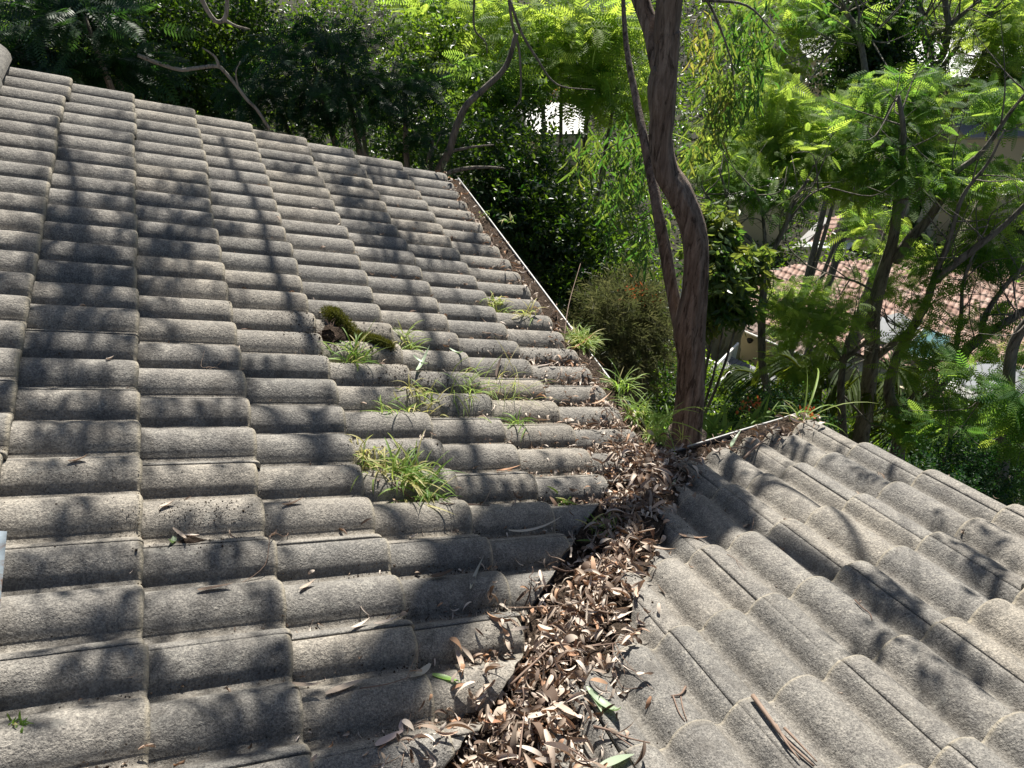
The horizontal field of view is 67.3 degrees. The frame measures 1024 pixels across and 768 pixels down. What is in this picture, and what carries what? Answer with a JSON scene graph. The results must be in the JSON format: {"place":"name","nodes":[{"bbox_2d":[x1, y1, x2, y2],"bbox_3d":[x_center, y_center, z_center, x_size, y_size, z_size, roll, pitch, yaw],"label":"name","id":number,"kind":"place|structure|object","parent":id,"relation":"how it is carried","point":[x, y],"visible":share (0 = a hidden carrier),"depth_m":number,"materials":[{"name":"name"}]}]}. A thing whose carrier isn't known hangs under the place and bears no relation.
{"place":"outdoors","nodes":[
{"label":"outdoors","id":0,"kind":"place"},
{"bbox_2d":[1,0,1023,503],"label":"ground","id":1,"kind":"structure","parent":0,"point":[675,244],"depth_m":61.66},
{"bbox_2d":[0,0,198,105],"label":"leafy tree","id":2,"kind":"object","parent":1,"relation":"on","point":[58,25],"visible":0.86,"depth_m":6.28,"materials":[{"name":"green plant"}]},
{"bbox_2d":[137,47,270,129],"bbox_3d":[-2.776,-2.648,7.002,0.971,0.821,0.046,-15,42,-16],"label":"dead branch","id":3,"kind":"object","parent":2,"relation":"attached to","point":[208,66],"visible":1,"depth_m":6.88,"materials":[{"name":"wood"}]},
{"bbox_2d":[77,0,287,128],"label":"leafy tree","id":4,"kind":"object","parent":1,"relation":"on","point":[166,11],"visible":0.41,"depth_m":9.04,"materials":[{"name":"green plant"}]},
{"bbox_2d":[201,1,468,175],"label":"leafy tree","id":5,"kind":"object","parent":1,"relation":"on","point":[322,92],"visible":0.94,"depth_m":8.05,"materials":[{"name":"green plant"}]},
{"bbox_2d":[345,0,585,189],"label":"leafy tree","id":6,"kind":"object","parent":1,"relation":"on","point":[419,48],"visible":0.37,"depth_m":11.09,"materials":[{"name":"green plant"}]},
{"bbox_2d":[0,44,1023,767],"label":"house","id":7,"kind":"structure","parent":1,"relation":"on","point":[124,216],"depth_m":2.26,"materials":[{"name":"concrete"}]},
{"bbox_2d":[0,531,6,602],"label":"metal flashing","id":8,"kind":"object","parent":7,"relation":"on","point":[3,535],"visible":1,"depth_m":1.69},
{"bbox_2d":[7,711,33,732],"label":"moss tuft","id":9,"kind":"object","parent":7,"relation":"on","point":[21,722],"visible":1,"depth_m":1.46,"materials":[{"name":"green plant"}]},
{"bbox_2d":[177,536,205,543],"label":"dry leaf","id":10,"kind":"object","parent":7,"relation":"on","point":[191,539],"visible":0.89,"depth_m":1.96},
{"bbox_2d":[198,583,230,589],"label":"dry leaf","id":11,"kind":"object","parent":7,"relation":"on","point":[209,587],"visible":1,"depth_m":1.85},
{"bbox_2d":[292,682,320,685],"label":"dry leaf","id":12,"kind":"object","parent":7,"relation":"on","point":[302,684],"visible":1,"depth_m":1.73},
{"bbox_2d":[325,678,364,693],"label":"dry leaf","id":13,"kind":"object","parent":7,"relation":"on","point":[340,687],"visible":1,"depth_m":1.77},
{"bbox_2d":[318,319,391,370],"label":"grass tuft","id":14,"kind":"object","parent":7,"relation":"on","point":[354,352],"visible":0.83,"depth_m":2.96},
{"bbox_2d":[317,304,396,350],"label":"moss clump","id":15,"kind":"object","parent":7,"relation":"on","point":[338,319],"visible":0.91,"depth_m":3.05,"materials":[{"name":"plant"}]},
{"bbox_2d":[344,434,398,470],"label":"grass tuft","id":16,"kind":"object","parent":7,"relation":"on","point":[374,448],"visible":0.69,"depth_m":2.50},
{"bbox_2d":[375,729,404,745],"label":"dry leaf","id":17,"kind":"object","parent":7,"relation":"on","point":[385,739],"visible":0.98,"depth_m":1.71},
{"bbox_2d":[363,390,425,417],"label":"grass tuft","id":18,"kind":"object","parent":7,"relation":"on","point":[386,406],"visible":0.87,"depth_m":2.74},
{"bbox_2d":[350,430,465,514],"bbox_3d":[-0.353,0.268,2.486,0.438,0.187,0.346,3,40,5],"label":"grass tuft","id":19,"kind":"object","parent":7,"relation":"on","point":[414,469],"visible":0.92,"depth_m":2.46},
{"bbox_2d":[392,319,430,352],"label":"grass tuft","id":20,"kind":"object","parent":7,"relation":"on","point":[407,346],"visible":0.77,"depth_m":3.20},
{"bbox_2d":[410,663,430,676],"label":"dry leaf","id":21,"kind":"object","parent":7,"relation":"on","point":[425,668],"visible":1,"depth_m":1.87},
{"bbox_2d":[416,345,429,369],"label":"weed leaf","id":22,"kind":"object","parent":7,"relation":"on","point":[421,363],"visible":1,"depth_m":3.08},
{"bbox_2d":[388,451,461,506],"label":"grass tuft","id":23,"kind":"object","parent":7,"relation":"on","point":[429,493],"visible":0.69,"depth_m":2.45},
{"bbox_2d":[392,374,457,417],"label":"grass tuft","id":24,"kind":"object","parent":7,"relation":"on","point":[423,392],"visible":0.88,"depth_m":2.88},
{"bbox_2d":[393,483,489,505],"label":"twig","id":25,"kind":"object","parent":7,"relation":"on","point":[401,490],"visible":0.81,"depth_m":2.43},
{"bbox_2d":[431,568,453,576],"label":"dry leaf","id":26,"kind":"object","parent":7,"relation":"on","point":[440,574],"visible":1,"depth_m":2.19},
{"bbox_2d":[432,673,459,681],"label":"dry leaf","id":27,"kind":"object","parent":7,"relation":"on","point":[442,676],"visible":0.92,"depth_m":1.91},
{"bbox_2d":[455,649,463,671],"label":"dry leaf","id":28,"kind":"object","parent":7,"relation":"on","point":[459,657],"visible":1,"depth_m":1.97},
{"bbox_2d":[438,357,511,422],"bbox_3d":[-0.137,0.040,3.013,0.374,0.177,0.371,-14,42,-15],"label":"grass tuft","id":29,"kind":"object","parent":7,"relation":"on","point":[469,381],"visible":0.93,"depth_m":3.03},
{"bbox_2d":[2,156,948,767],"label":"soil crumbs","id":30,"kind":"object","parent":7,"relation":"on","point":[442,488],"visible":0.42,"depth_m":2.48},
{"bbox_2d":[480,292,513,312],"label":"grass tuft","id":31,"kind":"object","parent":7,"relation":"on","point":[500,301],"visible":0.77,"depth_m":3.85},
{"bbox_2d":[492,404,536,438],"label":"grass tuft","id":32,"kind":"object","parent":7,"relation":"on","point":[515,419],"visible":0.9,"depth_m":2.99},
{"bbox_2d":[484,336,556,409],"bbox_3d":[0.023,-0.054,3.225,0.350,0.224,0.467,-14,42,-15],"label":"grass tuft","id":33,"kind":"object","parent":7,"relation":"on","point":[515,383],"visible":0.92,"depth_m":3.17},
{"bbox_2d":[508,298,546,322],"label":"grass tuft","id":34,"kind":"object","parent":7,"relation":"on","point":[530,312],"visible":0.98,"depth_m":3.82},
{"bbox_2d":[508,515,562,531],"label":"dry leaf","id":35,"kind":"object","parent":7,"relation":"on","point":[530,529],"visible":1,"depth_m":2.51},
{"bbox_2d":[544,742,574,760],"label":"dry leaf","id":36,"kind":"object","parent":7,"relation":"on","point":[563,748],"visible":0.94,"depth_m":1.72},
{"bbox_2d":[547,486,576,505],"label":"grass tuft","id":37,"kind":"object","parent":7,"relation":"on","point":[564,501],"visible":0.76,"depth_m":2.74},
{"bbox_2d":[562,734,586,742],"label":"dry leaf","id":38,"kind":"object","parent":7,"relation":"on","point":[576,739],"visible":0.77,"depth_m":1.81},
{"bbox_2d":[586,686,601,710],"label":"dry leaf","id":39,"kind":"object","parent":7,"relation":"on","point":[596,702],"visible":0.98,"depth_m":1.89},
{"bbox_2d":[589,689,620,710],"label":"dry leaf","id":40,"kind":"object","parent":7,"relation":"on","point":[597,697],"visible":1,"depth_m":1.89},
{"bbox_2d":[600,754,633,766],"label":"dry leaf","id":41,"kind":"object","parent":7,"relation":"on","point":[612,760],"visible":0.87,"depth_m":1.71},
{"bbox_2d":[603,620,639,640],"bbox_3d":[0.327,0.707,2.199,0.110,0.076,0.088,-14,42,-15],"label":"soil clod","id":42,"kind":"object","parent":7,"relation":"on","point":[618,625],"visible":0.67,"depth_m":2.17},
{"bbox_2d":[593,725,649,751],"bbox_3d":[0.246,0.810,1.766,0.135,0.072,0.042,23,46,25],"label":"stick","id":43,"kind":"object","parent":7,"relation":"on","point":[605,729],"visible":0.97,"depth_m":1.78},
{"bbox_2d":[611,587,632,602],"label":"dry leaf","id":44,"kind":"object","parent":7,"relation":"on","point":[623,591],"visible":1,"depth_m":2.29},
{"bbox_2d":[615,602,632,611],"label":"dry leaf","id":45,"kind":"object","parent":7,"relation":"on","point":[623,609],"visible":1,"depth_m":2.24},
{"bbox_2d":[447,180,805,767],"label":"soil","id":46,"kind":"structure","parent":7,"relation":"in","point":[558,579],"depth_m":2.55,"materials":[{"name":"soil"}]},
{"bbox_2d":[498,731,509,745],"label":"dry leaf","id":47,"kind":"object","parent":46,"relation":"on","point":[506,734],"visible":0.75,"depth_m":1.80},
{"bbox_2d":[497,743,518,752],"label":"dry leaf","id":48,"kind":"object","parent":46,"relation":"on","point":[501,748],"visible":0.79,"depth_m":1.76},
{"bbox_2d":[510,720,517,758],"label":"dry leaf","id":49,"kind":"object","parent":46,"relation":"on","point":[513,741],"visible":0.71,"depth_m":1.75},
{"bbox_2d":[508,755,524,764],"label":"dry leaf","id":50,"kind":"object","parent":46,"relation":"on","point":[513,761],"visible":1,"depth_m":1.72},
{"bbox_2d":[531,722,542,738],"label":"dry leaf","id":51,"kind":"object","parent":46,"relation":"on","point":[538,726],"visible":1,"depth_m":1.79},
{"bbox_2d":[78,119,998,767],"bbox_3d":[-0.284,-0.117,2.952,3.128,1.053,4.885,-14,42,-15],"label":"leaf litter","id":52,"kind":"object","parent":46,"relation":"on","point":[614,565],"visible":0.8,"depth_m":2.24,"materials":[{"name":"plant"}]},
{"bbox_2d":[518,711,524,760],"bbox_3d":[0.023,0.807,1.766,0.006,0.047,0.134,3,40,5],"label":"stick","id":53,"kind":"object","parent":52,"relation":"on","point":[519,756],"visible":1,"depth_m":1.75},
{"bbox_2d":[523,752,534,767],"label":"dry leaf","id":54,"kind":"object","parent":52,"relation":"on","point":[530,764],"visible":1,"depth_m":1.70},
{"bbox_2d":[528,701,564,717],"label":"dry leaf","id":55,"kind":"object","parent":52,"relation":"on","point":[539,713],"visible":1,"depth_m":1.85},
{"bbox_2d":[540,684,557,700],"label":"dry leaf","id":56,"kind":"object","parent":52,"relation":"on","point":[551,691],"visible":0.98,"depth_m":1.92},
{"bbox_2d":[544,729,554,767],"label":"dry leaf","id":57,"kind":"object","parent":52,"relation":"on","point":[548,738],"visible":0.9,"depth_m":1.74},
{"bbox_2d":[510,636,615,685],"bbox_3d":[0.134,0.725,2.059,0.340,0.078,0.062,-19,44,-21],"label":"stick","id":58,"kind":"object","parent":52,"relation":"on","point":[534,662],"visible":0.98,"depth_m":2.04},
{"bbox_2d":[564,607,580,616],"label":"dry leaf","id":59,"kind":"object","parent":52,"relation":"on","point":[569,610],"visible":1,"depth_m":2.23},
{"bbox_2d":[743,437,768,459],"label":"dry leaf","id":60,"kind":"object","parent":52,"relation":"on","point":[749,452],"visible":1,"depth_m":3.08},
{"bbox_2d":[554,702,577,715],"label":"dry leaf","id":61,"kind":"object","parent":46,"relation":"on","point":[564,708],"visible":1,"depth_m":1.88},
{"bbox_2d":[561,322,609,355],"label":"grass tuft","id":62,"kind":"object","parent":46,"relation":"on","point":[580,336],"visible":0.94,"depth_m":3.82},
{"bbox_2d":[575,513,624,541],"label":"grass tuft","id":63,"kind":"object","parent":46,"relation":"on","point":[596,517],"visible":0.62,"depth_m":2.64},
{"bbox_2d":[606,592,627,603],"bbox_3d":[0.308,0.654,2.321,0.070,0.040,0.056,-14,42,-15],"label":"soil clod","id":64,"kind":"object","parent":46,"relation":"on","point":[621,598],"visible":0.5,"depth_m":2.31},
{"bbox_2d":[597,361,647,408],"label":"weed","id":65,"kind":"object","parent":46,"relation":"on","point":[621,384],"visible":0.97,"depth_m":3.56,"materials":[{"name":"green plant"}]},
{"bbox_2d":[620,391,655,433],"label":"weed","id":66,"kind":"object","parent":46,"relation":"on","point":[637,414],"visible":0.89,"depth_m":3.41,"materials":[{"name":"green plant"}]},
{"bbox_2d":[628,414,673,449],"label":"weed","id":67,"kind":"object","parent":46,"relation":"on","point":[657,437],"visible":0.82,"depth_m":3.30,"materials":[{"name":"green plant"}]},
{"bbox_2d":[609,378,714,451],"bbox_3d":[0.662,0.091,3.357,0.494,0.223,0.402,32,50,32],"label":"grass tuft","id":68,"kind":"object","parent":46,"relation":"on","point":[643,407],"visible":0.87,"depth_m":3.35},
{"bbox_2d":[776,400,827,420],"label":"grass tuft","id":69,"kind":"object","parent":46,"relation":"on","point":[797,413],"visible":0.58,"depth_m":3.40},
{"bbox_2d":[802,367,871,431],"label":"grass tuft","id":70,"kind":"object","parent":46,"relation":"on","point":[814,390],"visible":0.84,"depth_m":3.41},
{"bbox_2d":[634,580,644,596],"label":"dry leaf","id":71,"kind":"object","parent":7,"relation":"on","point":[637,588],"visible":1,"depth_m":2.28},
{"bbox_2d":[671,685,686,720],"bbox_3d":[0.408,0.777,1.881,0.042,0.081,0.134,9,41,11],"label":"stick","id":72,"kind":"object","parent":7,"relation":"on","point":[683,690],"visible":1,"depth_m":1.87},
{"bbox_2d":[751,694,816,766],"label":"bark strip","id":73,"kind":"object","parent":7,"relation":"on","point":[788,743],"visible":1,"depth_m":1.69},
{"bbox_2d":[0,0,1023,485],"bbox_3d":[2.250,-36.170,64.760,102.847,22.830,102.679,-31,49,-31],"label":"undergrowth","id":74,"kind":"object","parent":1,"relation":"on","point":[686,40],"visible":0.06,"depth_m":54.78,"materials":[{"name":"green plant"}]},
{"bbox_2d":[413,84,640,327],"bbox_3d":[0.225,-3.270,10.832,3.002,8.628,6.902,3,40,4],"label":"leafy tree","id":75,"kind":"object","parent":1,"relation":"on","point":[537,227],"visible":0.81,"depth_m":8.81,"materials":[{"name":"green plant"}]},
{"bbox_2d":[426,33,518,175],"bbox_3d":[-0.436,-2.873,8.024,1.021,1.477,0.087,-3,40,-3],"label":"leaning limb","id":76,"kind":"object","parent":75,"relation":"attached to","point":[478,93],"visible":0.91,"depth_m":8.12,"materials":[{"name":"brown plant"}]},
{"bbox_2d":[375,0,678,315],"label":"leafy tree","id":77,"kind":"object","parent":1,"relation":"on","point":[577,30],"visible":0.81,"depth_m":10.98,"materials":[{"name":"green plant"}]},
{"bbox_2d":[526,102,584,198],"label":"house","id":78,"kind":"structure","parent":1,"relation":"on","point":[570,139],"depth_m":39.49,"materials":[{"name":"paint"}]},
{"bbox_2d":[561,249,682,417],"bbox_3d":[1.185,0.348,8.755,1.569,3.961,1.740,12,42,15],"label":"needle bush","id":79,"kind":"object","parent":1,"relation":"on","point":[633,326],"visible":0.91,"depth_m":7.74,"materials":[{"name":"green plant"}]},
{"bbox_2d":[571,177,681,362],"bbox_3d":[1.647,-0.861,13.031,1.742,4.994,2.570,-31,48,-30],"label":"leafy tree","id":80,"kind":"object","parent":1,"relation":"on","point":[630,225],"visible":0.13,"depth_m":11.84,"materials":[{"name":"green plant"}]},
{"bbox_2d":[624,395,672,433],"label":"strap leaf plant","id":81,"kind":"object","parent":1,"relation":"on","point":[659,416],"visible":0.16,"depth_m":8.20,"materials":[{"name":"green plant"}]},
{"bbox_2d":[584,320,719,444],"bbox_3d":[1.488,0.089,9.225,2.156,1.984,1.856,-14,42,-15],"label":"shrub","id":82,"kind":"object","parent":1,"relation":"on","point":[670,402],"visible":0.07,"depth_m":9.08,"materials":[{"name":"green plant"}]},
{"bbox_2d":[649,404,673,443],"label":"strap leaf plant","id":83,"kind":"object","parent":1,"relation":"on","point":[667,423],"visible":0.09,"depth_m":8.61,"materials":[{"name":"green plant"}]},
{"bbox_2d":[558,0,796,449],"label":"gum tree","id":84,"kind":"object","parent":1,"relation":"on","point":[662,170],"visible":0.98,"depth_m":6.55,"materials":[{"name":"green plant"}]},
{"bbox_2d":[200,0,249,29],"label":"dead branch","id":85,"kind":"object","parent":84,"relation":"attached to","point":[212,17],"visible":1,"depth_m":5.79,"materials":[{"name":"wood"}]},
{"bbox_2d":[472,0,594,109],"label":"dead branch","id":86,"kind":"object","parent":84,"relation":"hanging from","point":[511,7],"visible":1,"depth_m":7.03,"materials":[{"name":"wood"}]},
{"bbox_2d":[705,346,727,412],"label":"shrub","id":87,"kind":"object","parent":1,"relation":"on","point":[710,372],"visible":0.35,"depth_m":9.90,"materials":[{"name":"green plant"}]},
{"bbox_2d":[702,402,738,439],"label":"strap leaf plant","id":88,"kind":"object","parent":1,"relation":"on","point":[715,430],"visible":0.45,"depth_m":7.85,"materials":[{"name":"green plant"}]},
{"bbox_2d":[705,296,750,364],"bbox_3d":[7.801,-1.662,28.668,2.021,6.610,0.647,-2,40,-1],"label":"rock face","id":89,"kind":"object","parent":1,"relation":"on","point":[725,343],"visible":0.12,"depth_m":28.88},
{"bbox_2d":[674,199,784,413],"bbox_3d":[2.249,0.083,9.130,1.195,4.647,1.214,-14,42,-15],"label":"broadleaf tree","id":90,"kind":"object","parent":1,"relation":"on","point":[737,267],"visible":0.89,"depth_m":7.89,"materials":[{"name":"green plant"}]},
{"bbox_2d":[707,397,754,429],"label":"strap leaf plant","id":91,"kind":"object","parent":1,"relation":"on","point":[733,410],"visible":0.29,"depth_m":8.65,"materials":[{"name":"green plant"}]},
{"bbox_2d":[711,357,784,387],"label":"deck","id":92,"kind":"structure","parent":1,"relation":"on","point":[732,361],"depth_m":26.52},
{"bbox_2d":[713,342,738,381],"bbox_3d":[7.338,-0.669,26.403,0.090,1.802,2.542,21,45,24],"label":"railing","id":93,"kind":"object","parent":92,"relation":"on","point":[735,347],"visible":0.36,"depth_m":26.59,"materials":[{"name":"white paint"}]},
{"bbox_2d":[734,394,776,429],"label":"strap leaf plant","id":94,"kind":"object","parent":1,"relation":"on","point":[759,419],"visible":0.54,"depth_m":7.81,"materials":[{"name":"green plant"}]},
{"bbox_2d":[725,177,793,245],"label":"house","id":95,"kind":"structure","parent":1,"relation":"on","point":[754,232],"depth_m":41.19,"materials":[{"name":"metal"}]},
{"bbox_2d":[646,51,898,417],"bbox_3d":[3.108,-0.928,10.284,2.555,6.448,2.660,16,43,19],"label":"jacaranda tree","id":96,"kind":"object","parent":1,"relation":"on","point":[744,173],"visible":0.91,"depth_m":8.72,"materials":[{"name":"green plant"}]},
{"bbox_2d":[706,377,842,432],"bbox_3d":[2.737,0.334,8.107,1.112,0.778,1.348,-27,47,-28],"label":"flowering shrub","id":97,"kind":"object","parent":1,"relation":"on","point":[764,396],"visible":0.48,"depth_m":8.13,"materials":[{"name":"green plant"}]},
{"bbox_2d":[715,330,884,430],"bbox_3d":[4.158,0.564,11.602,2.327,3.617,1.211,20,44,23],"label":"palm","id":98,"kind":"object","parent":1,"relation":"on","point":[738,376],"visible":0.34,"depth_m":10.86,"materials":[{"name":"green plant"}]},
{"bbox_2d":[792,36,832,145],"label":"house","id":99,"kind":"structure","parent":1,"relation":"on","point":[813,63],"depth_m":52.56,"materials":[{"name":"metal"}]},
{"bbox_2d":[736,0,925,366],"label":"jacaranda tree","id":100,"kind":"object","parent":1,"relation":"on","point":[811,29],"visible":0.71,"depth_m":19.81,"materials":[{"name":"green plant"}]},
{"bbox_2d":[750,264,932,442],"bbox_3d":[3.909,0.611,10.092,2.466,4.594,1.576,4,40,6],"label":"olive tree","id":101,"kind":"object","parent":1,"relation":"on","point":[818,321],"visible":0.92,"depth_m":9.07,"materials":[{"name":"green plant"}]},
{"bbox_2d":[790,214,914,255],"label":"house","id":102,"kind":"structure","parent":1,"relation":"on","point":[834,224],"depth_m":41.99,"materials":[{"name":"ceramic"}]},
{"bbox_2d":[780,0,965,371],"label":"tree","id":103,"kind":"object","parent":1,"relation":"on","point":[902,49],"visible":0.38,"depth_m":20.67,"materials":[{"name":"green plant"}]},
{"bbox_2d":[740,258,1023,412],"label":"neighbour house","id":104,"kind":"structure","parent":1,"relation":"on","point":[748,350],"depth_m":28.77,"materials":[{"name":"ceramic"}]},
{"bbox_2d":[752,11,1023,443],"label":"jacaranda tree","id":105,"kind":"object","parent":1,"relation":"on","point":[950,163],"visible":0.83,"depth_m":8.67,"materials":[{"name":"green plant"}]},
{"bbox_2d":[835,347,954,473],"bbox_3d":[5.595,1.013,11.511,1.840,3.164,1.322,20,44,22],"label":"palm","id":106,"kind":"object","parent":1,"relation":"on","point":[908,393],"visible":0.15,"depth_m":10.91,"materials":[{"name":"green plant"}]},
{"bbox_2d":[848,0,1023,359],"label":"jacaranda tree","id":107,"kind":"object","parent":1,"relation":"on","point":[1012,32],"visible":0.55,"depth_m":21.33,"materials":[{"name":"green plant"}]},
{"bbox_2d":[859,129,1023,484],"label":"jacaranda tree","id":108,"kind":"object","parent":1,"relation":"on","point":[981,257],"visible":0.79,"depth_m":8.40,"materials":[{"name":"green plant"}]},
{"bbox_2d":[875,24,1023,220],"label":"house","id":109,"kind":"structure","parent":1,"relation":"on","point":[939,138],"depth_m":43.19,"materials":[{"name":"metal"}]},
{"bbox_2d":[886,422,1023,505],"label":"shrub","id":110,"kind":"object","parent":1,"relation":"on","point":[975,474],"visible":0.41,"depth_m":7.37,"materials":[{"name":"green plant"}]},
{"bbox_2d":[908,261,1023,505],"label":"jacaranda tree","id":111,"kind":"object","parent":1,"relation":"on","point":[1007,412],"visible":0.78,"depth_m":7.05,"materials":[{"name":"green plant"}]},
{"bbox_2d":[917,97,1023,244],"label":"house","id":112,"kind":"structure","parent":1,"relation":"on","point":[1016,152],"depth_m":38.92,"materials":[{"name":"metal"}]},
{"bbox_2d":[952,180,1022,250],"bbox_3d":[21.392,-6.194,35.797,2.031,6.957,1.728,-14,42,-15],"label":"house","id":113,"kind":"structure","parent":1,"relation":"on","point":[1002,201],"depth_m":33.83,"materials":[{"name":"metal"}]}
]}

